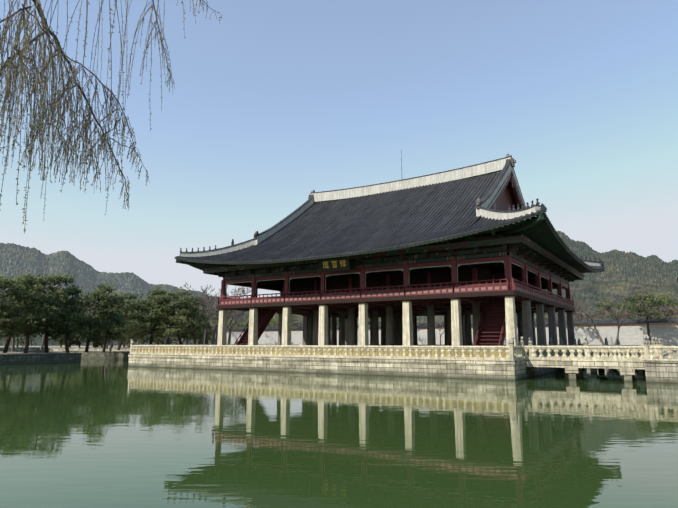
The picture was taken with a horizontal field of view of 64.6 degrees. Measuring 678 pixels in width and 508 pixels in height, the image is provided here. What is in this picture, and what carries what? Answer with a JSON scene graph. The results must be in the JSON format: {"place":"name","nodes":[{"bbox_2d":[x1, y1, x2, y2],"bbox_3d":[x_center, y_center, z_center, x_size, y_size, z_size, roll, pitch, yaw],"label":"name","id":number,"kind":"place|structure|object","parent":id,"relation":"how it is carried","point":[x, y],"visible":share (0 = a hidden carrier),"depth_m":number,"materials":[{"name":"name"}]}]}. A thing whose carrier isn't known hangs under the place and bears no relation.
{"place":"outdoors","nodes":[
{"label":"outdoors","id":0,"kind":"place"},
{"bbox_2d":[0,350,129,353],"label":"island ground","id":1,"kind":"structure","parent":0,"point":[52,352],"depth_m":87.05,"materials":[{"name":"beige soil"}]},
{"bbox_2d":[0,0,221,232],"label":"willow","id":2,"kind":"object","parent":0,"point":[47,78],"depth_m":2.78,"materials":[{"name":"brown plant"}]},
{"bbox_2d":[0,0,220,231],"bbox_3d":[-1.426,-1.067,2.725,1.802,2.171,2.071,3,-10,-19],"label":"willow leaves","id":3,"kind":"object","parent":2,"relation":"attached to","point":[56,87],"visible":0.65,"depth_m":2.75,"materials":[{"name":"green plant"}]},
{"bbox_2d":[0,243,226,306],"bbox_3d":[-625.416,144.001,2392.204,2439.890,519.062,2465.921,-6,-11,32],"label":"mountain","id":4,"kind":"structure","parent":0,"point":[15,259],"depth_m":2653.98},
{"bbox_2d":[0,352,677,507],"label":"pond water","id":5,"kind":"structure","parent":0,"point":[101,433],"depth_m":16.52,"materials":[{"name":"green liquid"}]},
{"bbox_2d":[0,351,129,364],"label":"retaining wall","id":6,"kind":"structure","parent":5,"relation":"in","point":[49,358],"depth_m":79.81,"materials":[{"name":"grey stone"}]},
{"bbox_2d":[128,357,564,380],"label":"platform wall","id":7,"kind":"structure","parent":5,"relation":"in","point":[476,371],"depth_m":50.85,"materials":[{"name":"beige stone"}]},
{"bbox_2d":[128,354,524,364],"bbox_3d":[3.249,13.335,70.812,48.820,0.300,36.120,-6,-11,32],"label":"platform coping","id":8,"kind":"object","parent":7,"relation":"on","point":[365,359],"visible":0.44,"depth_m":51.14,"materials":[{"name":"beige stone"}]},
{"bbox_2d":[524,359,644,381],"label":"stone bridges","id":9,"kind":"structure","parent":5,"relation":"in","point":[576,369],"depth_m":43.31,"materials":[{"name":"beige stone"}]},
{"bbox_2d":[0,278,677,345],"bbox_3d":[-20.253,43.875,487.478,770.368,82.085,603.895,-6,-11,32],"label":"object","id":10,"kind":"structure","parent":0,"point":[592,292],"depth_m":560.96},
{"bbox_2d":[0,346,677,358],"bbox_3d":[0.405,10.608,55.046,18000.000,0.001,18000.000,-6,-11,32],"label":"ground","id":11,"kind":"structure","parent":0,"point":[675,355],"depth_m":184.28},
{"bbox_2d":[0,281,675,352],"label":"tree trunks","id":12,"kind":"object","parent":11,"relation":"on","point":[27,342],"visible":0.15,"depth_m":92.56,"materials":[{"name":"brown plant"}]},
{"bbox_2d":[0,272,677,346],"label":"tree foliage","id":13,"kind":"object","parent":12,"relation":"attached to","point":[121,298],"visible":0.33,"depth_m":91.72,"materials":[{"name":"green plant"}]},
{"bbox_2d":[0,269,677,351],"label":"bare trees","id":14,"kind":"object","parent":11,"relation":"on","point":[207,300],"visible":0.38,"depth_m":111.53,"materials":[{"name":"brown plant"}]},
{"bbox_2d":[0,347,677,382],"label":"bank","id":15,"kind":"structure","parent":11,"relation":"on","point":[656,371],"depth_m":40.51,"materials":[{"name":"grey stone"}]},
{"bbox_2d":[227,322,677,351],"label":"palace wall","id":16,"kind":"structure","parent":11,"relation":"on","point":[634,333],"depth_m":94.56,"materials":[{"name":"stone"}]},
{"bbox_2d":[217,318,677,330],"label":"palace wall tiles","id":17,"kind":"object","parent":16,"relation":"on","point":[655,320],"visible":0.25,"depth_m":94.43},
{"bbox_2d":[0,0,677,298],"label":"sky","id":18,"kind":"structure","parent":0,"point":[272,103],"materials":[{"name":"blue"}]},
{"bbox_2d":[234,298,505,345],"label":"pavilion stairs","id":19,"kind":"structure","parent":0,"point":[491,329],"depth_m":51.22,"materials":[{"name":"red wood"}]},
{"bbox_2d":[178,216,593,271],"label":"eave rafter ends","id":20,"kind":"object","parent":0,"point":[418,245],"visible":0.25,"depth_m":50.22,"materials":[{"name":"green wood"}]},
{"bbox_2d":[176,214,603,274],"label":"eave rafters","id":21,"kind":"object","parent":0,"point":[534,231],"visible":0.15,"depth_m":47.56,"materials":[{"name":"green wood"}]},
{"bbox_2d":[175,212,601,271],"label":"roof eaves","id":22,"kind":"object","parent":21,"relation":"attached to","point":[405,246],"visible":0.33,"depth_m":49.41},
{"bbox_2d":[203,234,583,284],"bbox_3d":[8.103,2.492,68.555,38.040,1.650,32.140,-6,-11,32],"label":"eave underside","id":23,"kind":"object","parent":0,"point":[440,254],"visible":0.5,"depth_m":52.58,"materials":[{"name":"green wood"}]},
{"bbox_2d":[319,259,350,271],"bbox_3d":[-0.458,0.979,55.286,3.600,1.548,0.513,-6,-11,32],"label":"signboard","id":24,"kind":"object","parent":23,"relation":"attached to","point":[331,268],"visible":0.65,"depth_m":55.21},
{"bbox_2d":[323,260,345,267],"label":"name plaque letters","id":25,"kind":"object","parent":24,"relation":"on","point":[335,265],"visible":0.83,"depth_m":55.23,"materials":[{"name":"gold metal"}]},
{"bbox_2d":[203,234,584,281],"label":"eave brackets","id":26,"kind":"object","parent":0,"point":[525,250],"visible":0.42,"depth_m":52.20,"materials":[{"name":"green wood"}]},
{"bbox_2d":[278,301,574,356],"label":"stone pillars","id":27,"kind":"structure","parent":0,"point":[528,321],"depth_m":64.92,"materials":[{"name":"grey stone"}]},
{"bbox_2d":[489,171,521,234],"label":"roof gables","id":28,"kind":"object","parent":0,"point":[505,198],"visible":0.1,"depth_m":63.28,"materials":[{"name":"red wood"}]},
{"bbox_2d":[557,230,677,286],"bbox_3d":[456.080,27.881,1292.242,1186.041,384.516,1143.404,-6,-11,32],"label":"mountain","id":29,"kind":"structure","parent":0,"point":[623,266],"depth_m":1540.96,"materials":[{"name":"green plant"}]},
{"label":"platform paving","id":30,"kind":"structure","parent":0,"visible":0},
{"bbox_2d":[217,296,518,354],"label":"front stone pillars","id":31,"kind":"structure","parent":30,"relation":"on","point":[456,327],"depth_m":53.97,"materials":[{"name":"stone"}]},
{"bbox_2d":[217,284,573,318],"bbox_3d":[8.103,6.694,67.855,35.500,1.070,29.600,-6,-11,32],"label":"pavilion floor timber","id":32,"kind":"object","parent":31,"relation":"on","point":[441,306],"visible":0.58,"depth_m":61.79,"materials":[{"name":"red wood"}]},
{"bbox_2d":[217,255,573,307],"bbox_3d":[8.103,5.204,68.103,35.440,3.150,29.540,-6,-11,32],"label":"red pavilion timber","id":33,"kind":"object","parent":32,"relation":"on","point":[285,292],"visible":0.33,"depth_m":54.91,"materials":[{"name":"red wood"}]},
{"bbox_2d":[223,251,568,287],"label":"painted pavilion beams","id":34,"kind":"structure","parent":33,"relation":"on","point":[415,261],"depth_m":54.25,"materials":[{"name":"wood"}]},
{"bbox_2d":[225,261,567,294],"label":"pavilion nakyang trim","id":35,"kind":"structure","parent":33,"relation":"attached to","point":[458,265],"depth_m":55.80,"materials":[{"name":"wood"}]},
{"bbox_2d":[221,286,572,306],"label":"pavilion railing panels","id":36,"kind":"object","parent":33,"relation":"attached to","point":[402,293],"visible":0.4,"depth_m":53.83,"materials":[{"name":"red wood"}]},
{"bbox_2d":[216,244,574,317],"bbox_3d":[8.103,4.913,68.152,35.620,4.460,29.720,-6,-11,32],"label":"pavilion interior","id":37,"kind":"object","parent":30,"relation":"on","point":[443,274],"visible":0.25,"depth_m":58.19,"materials":[{"name":"wood"}]},
{"bbox_2d":[175,156,603,270],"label":"roof tiles","id":38,"kind":"object","parent":37,"relation":"on","point":[402,218],"visible":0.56,"depth_m":60.48,"materials":[{"name":"grey tile"}]},
{"bbox_2d":[180,157,600,265],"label":"roof ridge","id":39,"kind":"structure","parent":38,"relation":"on","point":[481,169],"depth_m":66.49,"materials":[{"name":"white paint"}]},
{"bbox_2d":[180,154,603,265],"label":"roof figurines","id":40,"kind":"object","parent":39,"relation":"on","point":[496,205],"visible":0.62,"depth_m":51.85},
{"bbox_2d":[192,213,603,274],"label":"eave soffit","id":41,"kind":"structure","parent":37,"relation":"attached to","point":[528,219],"depth_m":45.07,"materials":[{"name":"green wood"}]},
{"bbox_2d":[280,303,522,353],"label":"inner stone pillars","id":42,"kind":"structure","parent":30,"relation":"on","point":[390,328],"depth_m":65.56,"materials":[{"name":"stone"}]},
{"bbox_2d":[130,343,677,360],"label":"stone balustrade","id":43,"kind":"object","parent":30,"relation":"on","point":[605,352],"visible":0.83,"depth_m":47.27,"materials":[{"name":"beige stone"}]},
{"bbox_2d":[132,347,508,357],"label":"stone balustrade panels","id":44,"kind":"object","parent":43,"relation":"attached to","point":[496,354],"visible":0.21,"depth_m":51.89,"materials":[{"name":"beige stone"}]},
{"bbox_2d":[130,335,662,344],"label":"haetae statues","id":45,"kind":"object","parent":43,"relation":"on","point":[646,341],"visible":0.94,"depth_m":48.69,"materials":[{"name":"stone"}]}
]}

